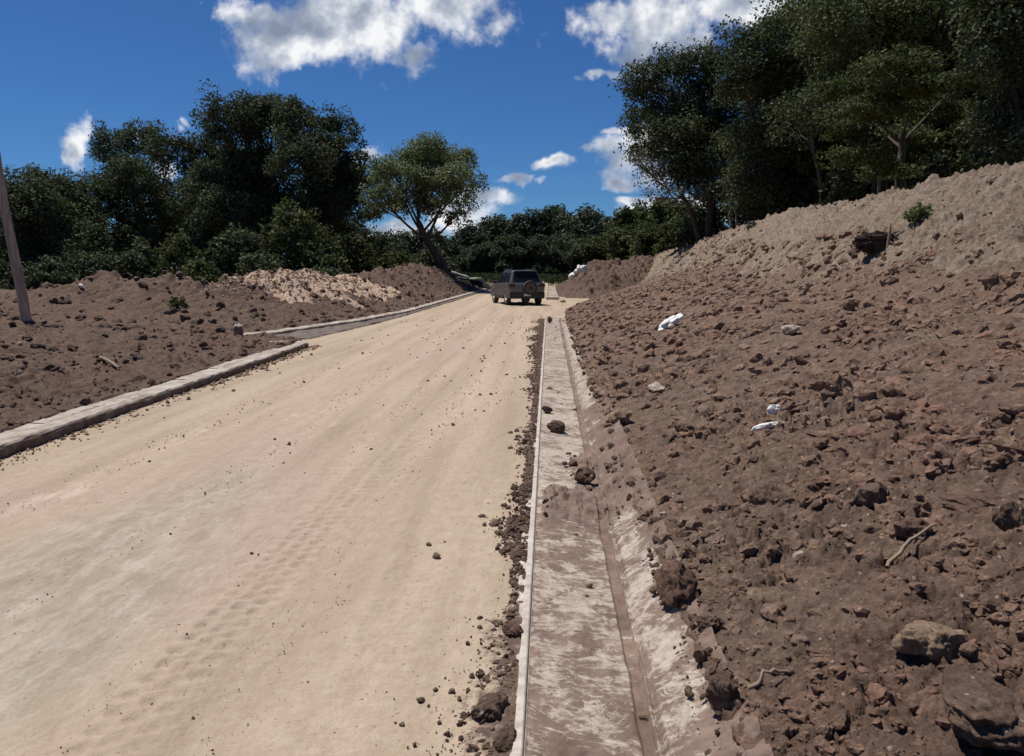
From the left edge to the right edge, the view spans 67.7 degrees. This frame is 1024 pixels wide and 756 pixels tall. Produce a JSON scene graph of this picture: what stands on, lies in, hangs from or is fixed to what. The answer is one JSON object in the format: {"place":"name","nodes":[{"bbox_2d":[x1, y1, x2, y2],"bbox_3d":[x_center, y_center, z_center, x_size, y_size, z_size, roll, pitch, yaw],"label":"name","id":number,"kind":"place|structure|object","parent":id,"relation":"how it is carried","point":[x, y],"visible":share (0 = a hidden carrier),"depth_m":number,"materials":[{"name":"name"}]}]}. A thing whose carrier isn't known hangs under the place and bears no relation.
{"place":"outdoors","nodes":[
{"label":"outdoors","id":0,"kind":"place"},
{"bbox_2d":[0,263,493,432],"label":"soil ground","id":1,"kind":"structure","parent":0,"point":[125,311],"depth_m":17.06,"materials":[{"name":"soil"}]},
{"bbox_2d":[0,249,38,289],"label":"bush","id":2,"kind":"object","parent":1,"relation":"on","point":[6,279],"visible":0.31,"depth_m":47.39,"materials":[{"name":"green plant"}]},
{"bbox_2d":[0,153,47,324],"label":"wooden pole","id":3,"kind":"object","parent":1,"relation":"on","point":[19,283],"visible":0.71,"depth_m":19.70,"materials":[{"name":"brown wood"}]},
{"bbox_2d":[13,255,84,288],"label":"bush","id":4,"kind":"object","parent":1,"relation":"on","point":[53,271],"visible":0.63,"depth_m":46.35,"materials":[{"name":"green plant"}]},
{"bbox_2d":[0,162,117,289],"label":"dense tree","id":5,"kind":"object","parent":1,"relation":"on","point":[54,215],"visible":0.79,"depth_m":50.50,"materials":[{"name":"green plant"}]},
{"bbox_2d":[57,249,128,281],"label":"bush","id":6,"kind":"object","parent":1,"relation":"on","point":[88,264],"visible":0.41,"depth_m":47.28,"materials":[{"name":"green plant"}]},
{"bbox_2d":[0,270,270,310],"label":"soil heap","id":7,"kind":"object","parent":1,"relation":"on","point":[100,283],"visible":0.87,"depth_m":25.23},
{"bbox_2d":[102,236,169,279],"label":"bush","id":8,"kind":"object","parent":1,"relation":"on","point":[138,259],"visible":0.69,"depth_m":48.12,"materials":[{"name":"green plant"}]},
{"bbox_2d":[74,116,214,264],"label":"dense tree","id":9,"kind":"object","parent":1,"relation":"on","point":[125,179],"visible":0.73,"depth_m":58.66,"materials":[{"name":"green plant"}]},
{"bbox_2d":[166,292,187,308],"bbox_3d":[-10.315,-2.318,23.611,0.689,0.704,0.663,-4,9,-25],"label":"weed","id":10,"kind":"object","parent":1,"relation":"on","point":[173,302],"visible":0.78,"depth_m":23.48,"materials":[{"name":"green plant"}]},
{"bbox_2d":[153,225,214,281],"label":"bush","id":11,"kind":"object","parent":1,"relation":"on","point":[179,257],"visible":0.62,"depth_m":45.05,"materials":[{"name":"green plant"}]},
{"bbox_2d":[178,258,222,282],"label":"bush","id":12,"kind":"object","parent":1,"relation":"on","point":[197,269],"visible":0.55,"depth_m":42.89,"materials":[{"name":"green plant"}]},
{"bbox_2d":[0,263,479,429],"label":"soil crumbs","id":13,"kind":"object","parent":1,"relation":"on","point":[137,355],"visible":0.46,"depth_m":18.56,"materials":[{"name":"soil"}]},
{"bbox_2d":[202,222,287,281],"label":"bush","id":14,"kind":"object","parent":1,"relation":"on","point":[226,261],"visible":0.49,"depth_m":45.76,"materials":[{"name":"green plant"}]},
{"bbox_2d":[161,78,341,269],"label":"dense tree","id":15,"kind":"object","parent":1,"relation":"on","point":[236,184],"visible":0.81,"depth_m":53.55,"materials":[{"name":"green plant"}]},
{"bbox_2d":[235,249,285,275],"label":"bush","id":16,"kind":"object","parent":1,"relation":"on","point":[246,268],"visible":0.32,"depth_m":42.93,"materials":[{"name":"green plant"}]},
{"bbox_2d":[255,196,342,271],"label":"bush","id":17,"kind":"object","parent":1,"relation":"on","point":[297,221],"visible":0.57,"depth_m":46.33,"materials":[{"name":"green plant"}]},
{"bbox_2d":[228,268,402,307],"bbox_3d":[-8.749,-4.073,33.846,7.038,1.561,15.025,0,8,3],"label":"rubble heap","id":18,"kind":"object","parent":1,"relation":"on","point":[331,296],"visible":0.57,"depth_m":29.41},
{"bbox_2d":[176,267,387,313],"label":"rubble stones","id":19,"kind":"object","parent":18,"relation":"on","point":[257,281],"visible":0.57,"depth_m":28.78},
{"bbox_2d":[282,232,352,273],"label":"bush","id":20,"kind":"object","parent":1,"relation":"on","point":[334,259],"visible":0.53,"depth_m":45.47,"materials":[{"name":"green plant"}]},
{"bbox_2d":[311,263,345,275],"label":"bush","id":21,"kind":"object","parent":1,"relation":"on","point":[333,271],"visible":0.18,"depth_m":41.91,"materials":[{"name":"green plant"}]},
{"bbox_2d":[277,100,381,256],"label":"dense tree","id":22,"kind":"object","parent":1,"relation":"on","point":[336,201],"visible":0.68,"depth_m":57.61,"materials":[{"name":"green plant"}]},
{"bbox_2d":[331,231,378,273],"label":"bush","id":23,"kind":"object","parent":1,"relation":"on","point":[360,258],"visible":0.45,"depth_m":51.27,"materials":[{"name":"green plant"}]},
{"bbox_2d":[359,227,402,263],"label":"tree","id":24,"kind":"object","parent":1,"relation":"on","point":[388,248],"visible":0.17,"depth_m":73.01,"materials":[{"name":"green plant"}]},
{"bbox_2d":[369,248,416,269],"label":"bush","id":25,"kind":"object","parent":1,"relation":"on","point":[397,258],"visible":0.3,"depth_m":65.21,"materials":[{"name":"green plant"}]},
{"bbox_2d":[372,226,429,262],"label":"tree","id":26,"kind":"object","parent":1,"relation":"on","point":[407,246],"visible":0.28,"depth_m":79.10,"materials":[{"name":"green plant"}]},
{"bbox_2d":[343,130,489,274],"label":"leaning tree","id":27,"kind":"object","parent":1,"relation":"on","point":[427,167],"visible":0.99,"depth_m":55.88,"materials":[{"name":"green plant"}]},
{"bbox_2d":[401,226,458,277],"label":"tree","id":28,"kind":"object","parent":1,"relation":"on","point":[440,241],"visible":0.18,"depth_m":80.26,"materials":[{"name":"green plant"}]},
{"bbox_2d":[408,241,457,276],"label":"bush","id":29,"kind":"object","parent":1,"relation":"on","point":[425,257],"visible":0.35,"depth_m":70.90,"materials":[{"name":"green plant"}]},
{"bbox_2d":[451,271,490,289],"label":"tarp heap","id":30,"kind":"object","parent":1,"relation":"on","point":[475,281],"visible":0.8,"depth_m":61.59,"materials":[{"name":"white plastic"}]},
{"bbox_2d":[0,281,589,755],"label":"road","id":31,"kind":"structure","parent":0,"point":[394,625],"depth_m":4.66,"materials":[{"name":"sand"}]},
{"bbox_2d":[0,345,320,469],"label":"kerb grit","id":32,"kind":"object","parent":31,"relation":"on","point":[246,372],"visible":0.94,"depth_m":10.56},
{"bbox_2d":[7,316,541,750],"bbox_3d":[-1.816,-0.428,15.208,4.629,0.077,26.013,0,8,3],"label":"road grit","id":33,"kind":"object","parent":31,"relation":"on","point":[289,443],"visible":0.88,"depth_m":8.97,"materials":[{"name":"gravel"}]},
{"bbox_2d":[399,318,544,755],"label":"soil crumbs","id":34,"kind":"object","parent":31,"relation":"on","point":[516,550],"visible":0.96,"depth_m":5.04,"materials":[{"name":"soil"}]},
{"bbox_2d":[471,691,508,724],"bbox_3d":[-0.093,1.316,3.038,0.130,0.113,0.200,3,9,18],"label":"soil clod","id":35,"kind":"object","parent":31,"relation":"on","point":[489,706],"visible":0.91,"depth_m":2.99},
{"bbox_2d":[492,724,516,751],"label":"soil clod","id":36,"kind":"object","parent":31,"relation":"on","point":[503,739],"visible":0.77,"depth_m":2.80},
{"bbox_2d":[502,621,523,636],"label":"soil clod","id":37,"kind":"object","parent":31,"relation":"on","point":[512,629],"visible":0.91,"depth_m":3.66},
{"bbox_2d":[491,269,544,304],"bbox_3d":[0.244,-4.515,37.657,2.100,1.700,4.232,-2,8,-14],"label":"parked car","id":38,"kind":"object","parent":31,"relation":"on","point":[526,285],"visible":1,"depth_m":36.00,"materials":[{"name":"paint"}]},
{"bbox_2d":[546,285,558,299],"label":"concrete gutter","id":39,"kind":"object","parent":31,"relation":"on","point":[552,294],"visible":1,"depth_m":51.15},
{"bbox_2d":[510,317,773,755],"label":"concrete gutter","id":40,"kind":"object","parent":31,"relation":"on","point":[575,694],"visible":0.9,"depth_m":3.87,"materials":[{"name":"concrete"}]},
{"bbox_2d":[546,420,564,433],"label":"soil clod","id":41,"kind":"object","parent":40,"relation":"on","point":[556,426],"visible":0.97,"depth_m":8.28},
{"bbox_2d":[574,466,595,482],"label":"soil clod","id":42,"kind":"object","parent":40,"relation":"on","point":[584,474],"visible":1,"depth_m":6.36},
{"bbox_2d":[542,317,740,755],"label":"gutter crumbs","id":43,"kind":"object","parent":40,"relation":"on","point":[689,694],"visible":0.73,"depth_m":5.60,"materials":[{"name":"brown soil"}]},
{"bbox_2d":[654,559,698,607],"bbox_3d":[0.838,1.040,3.858,0.205,0.236,0.303,-1,8,-5],"label":"soil clod","id":44,"kind":"object","parent":40,"relation":"on","point":[676,582],"visible":0.93,"depth_m":3.80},
{"bbox_2d":[171,268,562,318],"bbox_3d":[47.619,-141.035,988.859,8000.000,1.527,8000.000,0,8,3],"label":"ground","id":45,"kind":"structure","parent":0,"point":[555,284],"depth_m":79.67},
{"bbox_2d":[0,340,308,458],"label":"concrete kerb","id":46,"kind":"structure","parent":45,"relation":"on","point":[32,435],"depth_m":9.34,"materials":[{"name":"concrete"}]},
{"bbox_2d":[243,289,487,338],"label":"concrete kerb","id":47,"kind":"structure","parent":45,"relation":"on","point":[312,331],"depth_m":23.37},
{"bbox_2d":[443,237,465,270],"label":"tree","id":48,"kind":"object","parent":45,"relation":"on","point":[456,249],"visible":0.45,"depth_m":109.74,"materials":[{"name":"green plant"}]},
{"bbox_2d":[455,247,481,271],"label":"tree","id":49,"kind":"object","parent":45,"relation":"on","point":[462,264],"visible":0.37,"depth_m":102.55,"materials":[{"name":"green plant"}]},
{"bbox_2d":[444,223,493,250],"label":"tree","id":50,"kind":"object","parent":45,"relation":"on","point":[470,235],"visible":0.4,"depth_m":114.38,"materials":[{"name":"green plant"}]},
{"bbox_2d":[461,240,502,272],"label":"tree","id":51,"kind":"object","parent":45,"relation":"on","point":[482,264],"visible":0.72,"depth_m":99.96,"materials":[{"name":"green plant"}]},
{"bbox_2d":[465,213,512,240],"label":"tree","id":52,"kind":"object","parent":45,"relation":"on","point":[482,223],"visible":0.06,"depth_m":118.96,"materials":[{"name":"green plant"}]},
{"bbox_2d":[486,234,526,272],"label":"tree","id":53,"kind":"object","parent":45,"relation":"on","point":[501,249],"visible":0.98,"depth_m":97.37,"materials":[{"name":"green plant"}]},
{"bbox_2d":[482,207,541,241],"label":"tree","id":54,"kind":"object","parent":45,"relation":"on","point":[495,226],"visible":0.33,"depth_m":116.47,"materials":[{"name":"green plant"}]},
{"bbox_2d":[453,269,572,283],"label":"grass","id":55,"kind":"structure","parent":45,"relation":"on","point":[558,277],"depth_m":88.68,"materials":[{"name":"green plant"}]},
{"bbox_2d":[506,233,538,271],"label":"tree","id":56,"kind":"object","parent":45,"relation":"on","point":[526,260],"visible":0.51,"depth_m":99.26,"materials":[{"name":"green plant"}]},
{"bbox_2d":[513,205,570,242],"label":"tree","id":57,"kind":"object","parent":45,"relation":"on","point":[545,215],"visible":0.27,"depth_m":116.79,"materials":[{"name":"green plant"}]},
{"bbox_2d":[525,233,565,273],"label":"tree","id":58,"kind":"object","parent":45,"relation":"on","point":[542,249],"visible":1,"depth_m":97.65,"materials":[{"name":"green plant"}]},
{"bbox_2d":[548,233,574,272],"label":"tree","id":59,"kind":"object","parent":45,"relation":"on","point":[561,245],"visible":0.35,"depth_m":101.88,"materials":[{"name":"green plant"}]},
{"bbox_2d":[547,210,602,268],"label":"tree","id":60,"kind":"object","parent":45,"relation":"on","point":[566,221],"visible":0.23,"depth_m":113.73,"materials":[{"name":"green plant"}]},
{"bbox_2d":[559,233,596,271],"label":"tree","id":61,"kind":"object","parent":45,"relation":"on","point":[574,258],"visible":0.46,"depth_m":96.06,"materials":[{"name":"green plant"}]},
{"bbox_2d":[576,232,612,264],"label":"tree","id":62,"kind":"object","parent":45,"relation":"on","point":[592,249],"visible":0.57,"depth_m":91.23,"materials":[{"name":"green plant"}]},
{"bbox_2d":[569,206,620,258],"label":"tree","id":63,"kind":"object","parent":45,"relation":"on","point":[590,222],"visible":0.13,"depth_m":109.03,"materials":[{"name":"green plant"}]},
{"bbox_2d":[602,198,647,249],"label":"tree","id":64,"kind":"object","parent":45,"relation":"on","point":[623,216],"visible":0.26,"depth_m":88.31,"materials":[{"name":"green plant"}]},
{"bbox_2d":[727,0,1023,220],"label":"undergrowth","id":65,"kind":"object","parent":45,"relation":"on","point":[940,125],"visible":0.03,"depth_m":35.47,"materials":[{"name":"green plant"}]},
{"bbox_2d":[0,0,856,267],"label":"sky","id":66,"kind":"structure","parent":0,"point":[522,83],"materials":[{"name":"blue"}]},
{"bbox_2d":[565,245,1023,755],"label":"soil bank","id":67,"kind":"structure","parent":0,"point":[875,653],"depth_m":4.51,"materials":[{"name":"soil"}]},
{"bbox_2d":[555,253,659,298],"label":"soil mound","id":68,"kind":"object","parent":67,"relation":"on","point":[600,278],"visible":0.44,"depth_m":49.78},
{"bbox_2d":[568,265,587,279],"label":"white sheet heap","id":69,"kind":"object","parent":68,"relation":"on","point":[578,270],"visible":0.98,"depth_m":50.76,"materials":[{"name":"plastic"}]},
{"bbox_2d":[609,408,631,425],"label":"soil clod","id":70,"kind":"object","parent":67,"relation":"on","point":[622,415],"visible":0.91,"depth_m":7.93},
{"bbox_2d":[647,382,664,392],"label":"pale stone","id":71,"kind":"object","parent":67,"relation":"on","point":[655,387],"visible":0.9,"depth_m":8.99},
{"bbox_2d":[658,313,683,330],"bbox_3d":[3.071,-1.082,14.828,0.658,0.198,0.303,-31,20,-19],"label":"crumpled bag","id":72,"kind":"object","parent":67,"relation":"on","point":[670,321],"visible":0.89,"depth_m":14.73,"materials":[{"name":"white plastic"}]},
{"bbox_2d":[643,196,705,243],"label":"tree","id":73,"kind":"object","parent":67,"relation":"on","point":[660,214],"visible":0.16,"depth_m":76.50,"materials":[{"name":"green plant"}]},
{"bbox_2d":[607,38,758,237],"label":"broad tree","id":74,"kind":"object","parent":67,"relation":"on","point":[684,125],"visible":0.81,"depth_m":46.63,"materials":[{"name":"green plant"}]},
{"bbox_2d":[696,615,724,632],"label":"soil clod","id":75,"kind":"object","parent":67,"relation":"on","point":[715,622],"visible":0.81,"depth_m":3.44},
{"bbox_2d":[705,670,739,705],"bbox_3d":[0.792,1.165,2.869,0.134,0.158,0.090,7,11,40],"label":"soil clod","id":76,"kind":"object","parent":67,"relation":"on","point":[722,685],"visible":0.94,"depth_m":2.84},
{"bbox_2d":[747,483,788,509],"bbox_3d":[1.598,0.774,4.715,0.272,0.232,0.360,-3,9,-19],"label":"soil clod","id":77,"kind":"object","parent":67,"relation":"on","point":[764,496],"visible":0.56,"depth_m":4.69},
{"bbox_2d":[748,668,788,689],"bbox_3d":[0.971,1.134,2.889,0.182,0.072,0.032,-3,9,-20],"label":"dry stick","id":78,"kind":"object","parent":67,"relation":"on","point":[758,682],"visible":1,"depth_m":2.88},
{"bbox_2d":[691,0,846,223],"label":"broad tree","id":79,"kind":"object","parent":67,"relation":"on","point":[774,70],"visible":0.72,"depth_m":38.71,"materials":[{"name":"green plant"}]},
{"bbox_2d":[767,404,781,414],"bbox_3d":[2.244,0.286,6.526,0.138,0.133,0.074,0,8,3],"label":"plaster flake","id":80,"kind":"object","parent":67,"relation":"on","point":[773,409],"visible":0.67,"depth_m":6.50,"materials":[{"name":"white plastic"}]},
{"bbox_2d":[781,325,800,334],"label":"pale stone","id":81,"kind":"object","parent":67,"relation":"on","point":[788,329],"visible":1,"depth_m":10.26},
{"bbox_2d":[565,224,1023,755],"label":"soil crumbs","id":82,"kind":"object","parent":67,"relation":"on","point":[1010,448],"visible":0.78,"depth_m":5.77,"materials":[{"name":"soil"}]},
{"bbox_2d":[760,67,856,204],"bbox_3d":[13.784,-9.575,35.387,5.387,9.234,5.063,0,8,3],"label":"slender tree","id":83,"kind":"object","parent":67,"relation":"on","point":[806,107],"visible":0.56,"depth_m":34.45,"materials":[{"name":"green plant"}]},
{"bbox_2d":[645,161,1023,279],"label":"spoil ridge","id":84,"kind":"structure","parent":67,"relation":"on","point":[1004,202],"depth_m":15.95,"materials":[{"name":"soil"}]},
{"bbox_2d":[595,224,635,260],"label":"tree","id":85,"kind":"object","parent":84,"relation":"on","point":[617,237],"visible":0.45,"depth_m":80.90,"materials":[{"name":"green plant"}]},
{"bbox_2d":[624,220,664,259],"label":"tree","id":86,"kind":"object","parent":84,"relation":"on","point":[646,235],"visible":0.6,"depth_m":74.90,"materials":[{"name":"green plant"}]},
{"bbox_2d":[631,197,681,228],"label":"tree","id":87,"kind":"object","parent":84,"relation":"on","point":[640,212],"visible":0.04,"depth_m":82.59,"materials":[{"name":"green plant"}]},
{"bbox_2d":[651,218,685,255],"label":"tree","id":88,"kind":"object","parent":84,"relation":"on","point":[662,245],"visible":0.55,"depth_m":67.77,"materials":[{"name":"green plant"}]},
{"bbox_2d":[621,143,723,241],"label":"twiggy tree","id":89,"kind":"object","parent":84,"relation":"on","point":[681,195],"visible":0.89,"depth_m":44.81,"materials":[{"name":"green plant"}]},
{"bbox_2d":[667,207,724,247],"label":"bush","id":90,"kind":"object","parent":84,"relation":"on","point":[686,229],"visible":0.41,"depth_m":50.35,"materials":[{"name":"green plant"}]},
{"bbox_2d":[704,156,759,228],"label":"slender tree","id":91,"kind":"object","parent":84,"relation":"on","point":[730,216],"visible":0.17,"depth_m":43.81,"materials":[{"name":"green plant"}]},
{"bbox_2d":[713,155,759,225],"bbox_3d":[12.467,-9.671,41.223,2.773,5.786,6.070,3,9,20],"label":"slender tree","id":92,"kind":"object","parent":84,"relation":"on","point":[734,171],"visible":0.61,"depth_m":39.27,"materials":[{"name":"green plant"}]},
{"bbox_2d":[712,193,760,234],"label":"bush","id":93,"kind":"object","parent":84,"relation":"on","point":[722,228],"visible":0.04,"depth_m":45.55,"materials":[{"name":"green plant"}]},
{"bbox_2d":[638,165,1023,297],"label":"spoil rubble","id":94,"kind":"object","parent":84,"relation":"on","point":[992,179],"visible":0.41,"depth_m":22.09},
{"bbox_2d":[851,223,904,253],"bbox_3d":[7.568,-2.798,15.667,1.317,0.712,0.619,0,8,3],"label":"root clump","id":95,"kind":"object","parent":84,"relation":"on","point":[872,242],"visible":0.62,"depth_m":15.49,"materials":[{"name":"brown wood"}]},
{"bbox_2d":[902,202,939,226],"bbox_3d":[8.119,-3.217,15.203,0.693,0.545,0.766,0,8,3],"label":"weed","id":96,"kind":"object","parent":84,"relation":"on","point":[917,213],"visible":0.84,"depth_m":15.09,"materials":[{"name":"green plant"}]},
{"bbox_2d":[816,159,881,205],"bbox_3d":[14.919,-7.157,33.917,3.423,5.373,2.907,5,10,32],"label":"bush","id":97,"kind":"object","parent":67,"relation":"on","point":[843,189],"visible":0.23,"depth_m":33.21,"materials":[{"name":"green plant"}]},
{"bbox_2d":[854,482,886,505],"bbox_3d":[1.987,0.646,4.256,0.171,0.158,0.225,6,10,36],"label":"soil clod","id":98,"kind":"object","parent":67,"relation":"on","point":[867,494],"visible":0.86,"depth_m":4.18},
{"bbox_2d":[758,0,1000,194],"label":"broad tree","id":99,"kind":"object","parent":67,"relation":"on","point":[869,24],"visible":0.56,"depth_m":32.70,"materials":[{"name":"green plant"}]},
{"bbox_2d":[836,112,933,193],"bbox_3d":[14.794,-7.855,31.406,3.318,6.972,5.813,7,11,39],"label":"slender tree","id":100,"kind":"object","parent":67,"relation":"on","point":[855,142],"visible":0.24,"depth_m":30.15,"materials":[{"name":"green plant"}]},
{"bbox_2d":[861,98,935,189],"bbox_3d":[16.829,-8.576,33.550,4.334,7.765,2.859,-4,9,-25],"label":"slender tree","id":101,"kind":"object","parent":67,"relation":"on","point":[905,181],"visible":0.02,"depth_m":32.85,"materials":[{"name":"green plant"}]},
{"bbox_2d":[805,42,997,189],"bbox_3d":[14.408,-7.755,27.860,7.034,7.808,11.701,3,9,18],"label":"layered tree","id":102,"kind":"object","parent":67,"relation":"on","point":[865,105],"visible":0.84,"depth_m":26.10,"materials":[{"name":"green plant"}]},
{"bbox_2d":[893,517,928,541],"bbox_3d":[1.954,0.741,3.744,0.156,0.132,0.163,4,9,27],"label":"soil clod","id":103,"kind":"object","parent":67,"relation":"on","point":[905,529],"visible":0.81,"depth_m":3.69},
{"bbox_2d":[885,523,936,568],"bbox_3d":[1.883,0.792,3.611,0.317,0.181,0.036,-3,9,-22],"label":"dry stick","id":104,"kind":"object","parent":67,"relation":"on","point":[899,552],"visible":1,"depth_m":3.60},
{"bbox_2d":[891,620,968,663],"bbox_3d":[1.573,0.992,2.854,0.296,0.167,0.214,2,9,16],"label":"rock","id":105,"kind":"object","parent":67,"relation":"on","point":[935,641],"visible":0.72,"depth_m":2.79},
{"bbox_2d":[904,138,982,189],"bbox_3d":[16.076,-6.483,28.763,3.534,4.871,2.559,3,9,19],"label":"bush","id":106,"kind":"object","parent":67,"relation":"on","point":[933,160],"visible":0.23,"depth_m":28.16,"materials":[{"name":"green plant"}]},
{"bbox_2d":[940,491,1002,514],"bbox_3d":[2.470,0.679,4.030,0.405,0.144,0.407,-4,9,-27],"label":"soil clod","id":107,"kind":"object","parent":67,"relation":"on","point":[975,502],"visible":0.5,"depth_m":3.98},
{"bbox_2d":[929,0,1023,171],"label":"broad tree","id":108,"kind":"object","parent":67,"relation":"on","point":[1005,26],"visible":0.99,"depth_m":21.83,"materials":[{"name":"green plant"}]},
{"bbox_2d":[941,668,1023,753],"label":"rock","id":109,"kind":"object","parent":67,"relation":"on","point":[981,710],"visible":1,"depth_m":2.28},
{"bbox_2d":[992,501,1023,530],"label":"soil clod","id":110,"kind":"object","parent":67,"relation":"on","point":[1006,515],"visible":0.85,"depth_m":3.62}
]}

